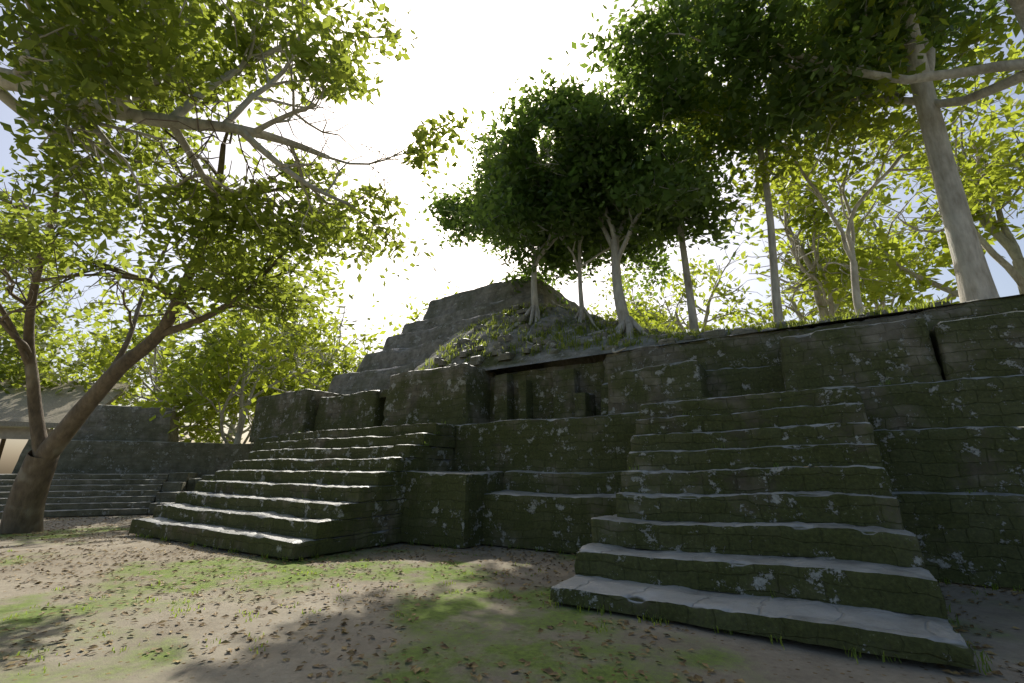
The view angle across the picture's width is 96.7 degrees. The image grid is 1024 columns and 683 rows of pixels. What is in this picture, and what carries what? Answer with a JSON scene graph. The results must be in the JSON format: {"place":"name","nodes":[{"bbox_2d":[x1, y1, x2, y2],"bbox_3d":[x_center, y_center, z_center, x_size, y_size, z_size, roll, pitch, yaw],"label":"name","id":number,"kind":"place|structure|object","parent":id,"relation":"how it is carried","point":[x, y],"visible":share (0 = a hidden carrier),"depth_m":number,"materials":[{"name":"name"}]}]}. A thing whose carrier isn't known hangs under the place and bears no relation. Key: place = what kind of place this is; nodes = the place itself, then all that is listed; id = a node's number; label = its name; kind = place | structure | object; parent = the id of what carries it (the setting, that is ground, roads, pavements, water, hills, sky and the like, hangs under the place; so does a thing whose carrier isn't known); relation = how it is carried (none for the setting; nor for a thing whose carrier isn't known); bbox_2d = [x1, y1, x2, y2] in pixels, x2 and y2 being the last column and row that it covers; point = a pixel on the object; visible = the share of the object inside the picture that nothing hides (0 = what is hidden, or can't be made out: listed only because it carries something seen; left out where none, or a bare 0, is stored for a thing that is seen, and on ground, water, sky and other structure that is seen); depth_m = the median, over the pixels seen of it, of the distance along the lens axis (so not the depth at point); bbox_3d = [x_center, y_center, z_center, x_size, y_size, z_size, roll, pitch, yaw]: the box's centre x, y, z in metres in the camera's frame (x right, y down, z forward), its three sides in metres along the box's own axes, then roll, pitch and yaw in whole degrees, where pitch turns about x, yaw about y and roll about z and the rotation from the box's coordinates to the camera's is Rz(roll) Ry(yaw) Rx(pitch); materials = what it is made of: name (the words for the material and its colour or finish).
{"place":"outdoors","nodes":[
{"label":"outdoors","id":0,"kind":"place"},
{"bbox_2d":[0,0,489,286],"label":"tree","id":1,"kind":"object","parent":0,"point":[143,27],"depth_m":7.79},
{"bbox_2d":[0,514,1023,682],"bbox_3d":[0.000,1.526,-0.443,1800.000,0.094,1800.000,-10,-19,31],"label":"ground","id":2,"kind":"structure","parent":0,"point":[483,630],"depth_m":4.86,"materials":[{"name":"brown soil"}]},
{"bbox_2d":[0,439,5,458],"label":"shelter front posts","id":3,"kind":"object","parent":2,"relation":"on","point":[2,442],"visible":0.12,"depth_m":28.23,"materials":[{"name":"brown wood"}]},
{"bbox_2d":[0,234,99,428],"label":"tree","id":4,"kind":"object","parent":2,"relation":"on","point":[15,370],"depth_m":27.02,"materials":[{"name":"green plant"}]},
{"bbox_2d":[0,281,127,399],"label":"tree","id":5,"kind":"object","parent":2,"relation":"on","point":[75,334],"depth_m":42.48,"materials":[{"name":"green plant"}]},
{"bbox_2d":[0,404,252,517],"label":"stepped stone platform","id":6,"kind":"structure","parent":2,"relation":"on","point":[120,460],"depth_m":21.70,"materials":[{"name":"grey stone"}]},
{"bbox_2d":[47,267,261,439],"bbox_3d":[-20.877,2.947,28.989,12.808,14.683,12.801,-10,-19,31],"label":"tree","id":7,"kind":"object","parent":2,"relation":"on","point":[106,363],"depth_m":26.90,"materials":[{"name":"green plant"}]},
{"bbox_2d":[67,308,242,443],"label":"tree","id":8,"kind":"object","parent":2,"relation":"on","point":[95,347],"depth_m":36.56,"materials":[{"name":"green plant"}]},
{"bbox_2d":[0,0,392,533],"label":"leaning tree","id":9,"kind":"object","parent":2,"relation":"on","point":[246,272],"depth_m":10.71,"materials":[{"name":"green plant"}]},
{"bbox_2d":[201,475,213,480],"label":"stone block","id":10,"kind":"structure","parent":2,"relation":"on","point":[208,477],"depth_m":20.30,"materials":[{"name":"stone"}]},
{"bbox_2d":[121,289,317,443],"bbox_3d":[-20.636,2.900,32.697,14.660,16.833,14.274,-10,-19,31],"label":"tree","id":11,"kind":"object","parent":2,"relation":"on","point":[230,413],"depth_m":32.79,"materials":[{"name":"green plant"}]},
{"bbox_2d":[198,309,261,443],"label":"tree","id":12,"kind":"object","parent":2,"relation":"on","point":[251,418],"depth_m":60.59,"materials":[{"name":"green plant"}]},
{"bbox_2d":[125,242,376,443],"bbox_3d":[-15.120,1.087,27.371,14.048,17.320,13.496,-10,-19,31],"label":"tree","id":13,"kind":"object","parent":2,"relation":"on","point":[229,339],"depth_m":24.10,"materials":[{"name":"green plant"}]},
{"bbox_2d":[194,309,313,440],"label":"tree","id":14,"kind":"object","parent":2,"relation":"on","point":[235,429],"depth_m":49.31,"materials":[{"name":"green plant"}]},
{"bbox_2d":[201,293,385,421],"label":"tree","id":15,"kind":"object","parent":2,"relation":"on","point":[271,391],"depth_m":32.29,"materials":[{"name":"green plant"}]},
{"bbox_2d":[247,281,357,391],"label":"tree","id":16,"kind":"object","parent":2,"relation":"on","point":[314,379],"depth_m":36.82,"materials":[{"name":"green plant"}]},
{"bbox_2d":[248,308,361,410],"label":"tree","id":17,"kind":"object","parent":2,"relation":"on","point":[332,339],"depth_m":48.02,"materials":[{"name":"green plant"}]},
{"bbox_2d":[296,330,368,383],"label":"tree","id":18,"kind":"object","parent":2,"relation":"on","point":[350,361],"depth_m":59.57,"materials":[{"name":"green plant"}]},
{"bbox_2d":[389,292,445,331],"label":"tree","id":19,"kind":"object","parent":2,"relation":"on","point":[409,317],"depth_m":36.42,"materials":[{"name":"green plant"}]},
{"bbox_2d":[373,284,461,349],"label":"tree","id":20,"kind":"object","parent":2,"relation":"on","point":[396,327],"depth_m":39.62,"materials":[{"name":"green plant"}]},
{"bbox_2d":[3,548,986,674],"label":"grass tufts","id":21,"kind":"object","parent":2,"relation":"on","point":[153,600],"visible":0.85,"depth_m":5.59,"materials":[{"name":"green plant"}]},
{"bbox_2d":[0,514,1023,682],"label":"leaf litter","id":22,"kind":"object","parent":2,"relation":"on","point":[550,671],"visible":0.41,"depth_m":5.83,"materials":[{"name":"brown plant"}]},
{"bbox_2d":[128,294,1023,669],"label":"stone temple ruin","id":23,"kind":"object","parent":2,"relation":"on","point":[862,518],"visible":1,"depth_m":8.11,"materials":[{"name":"stone"}]},
{"bbox_2d":[327,276,605,394],"bbox_3d":[-0.772,2.016,25.723,14.414,7.903,16.254,-10,-19,31],"label":"pyramid","id":24,"kind":"object","parent":23,"relation":"on","point":[412,346],"visible":0.16,"depth_m":21.87,"materials":[{"name":"stone"}]},
{"bbox_2d":[168,379,975,597],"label":"ledge weeds","id":25,"kind":"object","parent":23,"relation":"on","point":[337,469],"visible":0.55,"depth_m":8.45,"materials":[{"name":"green plant"}]},
{"bbox_2d":[415,294,1023,370],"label":"rubble mound","id":26,"kind":"object","parent":23,"relation":"on","point":[490,362],"visible":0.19,"depth_m":15.56,"materials":[{"name":"stone"}]},
{"bbox_2d":[414,57,658,344],"bbox_3d":[1.234,-4.666,20.095,11.812,12.248,11.014,-10,-19,31],"label":"summit tree","id":27,"kind":"object","parent":26,"relation":"on","point":[566,264],"depth_m":17.63,"materials":[{"name":"green plant"}]},
{"bbox_2d":[451,16,746,334],"bbox_3d":[3.438,-5.210,17.657,10.858,11.418,10.347,-10,-19,31],"label":"summit tree","id":28,"kind":"object","parent":26,"relation":"on","point":[504,205],"depth_m":16.12,"materials":[{"name":"green plant"}]},
{"bbox_2d":[467,29,762,352],"bbox_3d":[4.225,-4.526,17.556,9.224,12.007,9.822,-10,-19,31],"label":"summit tree","id":29,"kind":"object","parent":26,"relation":"on","point":[681,174],"depth_m":15.19,"materials":[{"name":"green plant"}]},
{"bbox_2d":[593,0,742,331],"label":"slender tree","id":30,"kind":"object","parent":26,"relation":"on","point":[693,319],"depth_m":15.69,"materials":[{"name":"plant"}]},
{"bbox_2d":[418,296,950,369],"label":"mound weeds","id":31,"kind":"object","parent":26,"relation":"on","point":[913,306],"visible":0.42,"depth_m":15.02,"materials":[{"name":"green plant"}]},
{"bbox_2d":[434,301,950,366],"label":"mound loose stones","id":32,"kind":"object","parent":26,"relation":"on","point":[474,360],"visible":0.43,"depth_m":15.47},
{"bbox_2d":[620,0,951,324],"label":"slender tree","id":33,"kind":"object","parent":26,"relation":"on","point":[776,299],"depth_m":14.01,"materials":[{"name":"green plant"}]},
{"bbox_2d":[620,0,1023,314],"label":"fork tree","id":34,"kind":"object","parent":26,"relation":"on","point":[880,122],"depth_m":14.15,"materials":[{"name":"green plant"}]},
{"bbox_2d":[136,533,1022,674],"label":"wall weeds","id":35,"kind":"object","parent":2,"relation":"on","point":[854,654],"depth_m":5.31,"materials":[{"name":"green plant"}]},
{"bbox_2d":[589,271,686,327],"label":"tree","id":36,"kind":"object","parent":2,"relation":"on","point":[624,283],"depth_m":45.62,"materials":[{"name":"green plant"}]},
{"bbox_2d":[587,218,804,331],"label":"tree","id":37,"kind":"object","parent":2,"relation":"on","point":[652,322],"depth_m":33.78,"materials":[{"name":"green plant"}]},
{"bbox_2d":[736,129,937,324],"bbox_3d":[17.775,-4.216,25.175,10.152,16.661,14.485,-10,-19,31],"label":"tree","id":38,"kind":"object","parent":2,"relation":"on","point":[801,220],"depth_m":24.51,"materials":[{"name":"green plant"}]},
{"bbox_2d":[742,173,957,322],"bbox_3d":[24.682,-3.227,34.408,14.837,19.973,13.701,2,-16,-8],"label":"tree","id":39,"kind":"object","parent":2,"relation":"on","point":[848,303],"depth_m":32.19,"materials":[{"name":"green plant"}]},
{"bbox_2d":[810,43,1023,316],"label":"tree","id":40,"kind":"object","parent":2,"relation":"on","point":[917,262],"depth_m":21.32,"materials":[{"name":"green plant"}]},
{"bbox_2d":[0,0,1023,473],"label":"sky","id":41,"kind":"structure","parent":0,"point":[468,50],"materials":[{"name":"white"}]},
{"bbox_2d":[565,0,1023,176],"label":"tree","id":42,"kind":"object","parent":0,"point":[737,24],"depth_m":12.49,"materials":[{"name":"green plant"}]},
{"bbox_2d":[758,0,1017,302],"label":"tree","id":43,"kind":"object","parent":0,"point":[974,279],"depth_m":11.48,"materials":[{"name":"grey plant"}]},
{"bbox_2d":[954,46,1023,126],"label":"tree","id":44,"kind":"object","parent":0,"point":[1019,88],"depth_m":19.06,"materials":[{"name":"green plant"}]},
{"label":"shelter posts","id":45,"kind":"object","parent":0,"visible":0},
{"bbox_2d":[0,428,53,438],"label":"roof beam","id":46,"kind":"structure","parent":45,"relation":"on","point":[14,433],"depth_m":22.68,"materials":[{"name":"paint"}]},
{"bbox_2d":[0,378,128,427],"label":"roof","id":47,"kind":"structure","parent":46,"relation":"on","point":[14,407],"depth_m":24.43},
{"bbox_2d":[0,426,48,428],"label":"shelter fascia","id":48,"kind":"structure","parent":47,"relation":"attached to","point":[15,427],"depth_m":28.69,"materials":[{"name":"brown wood"}]}
]}

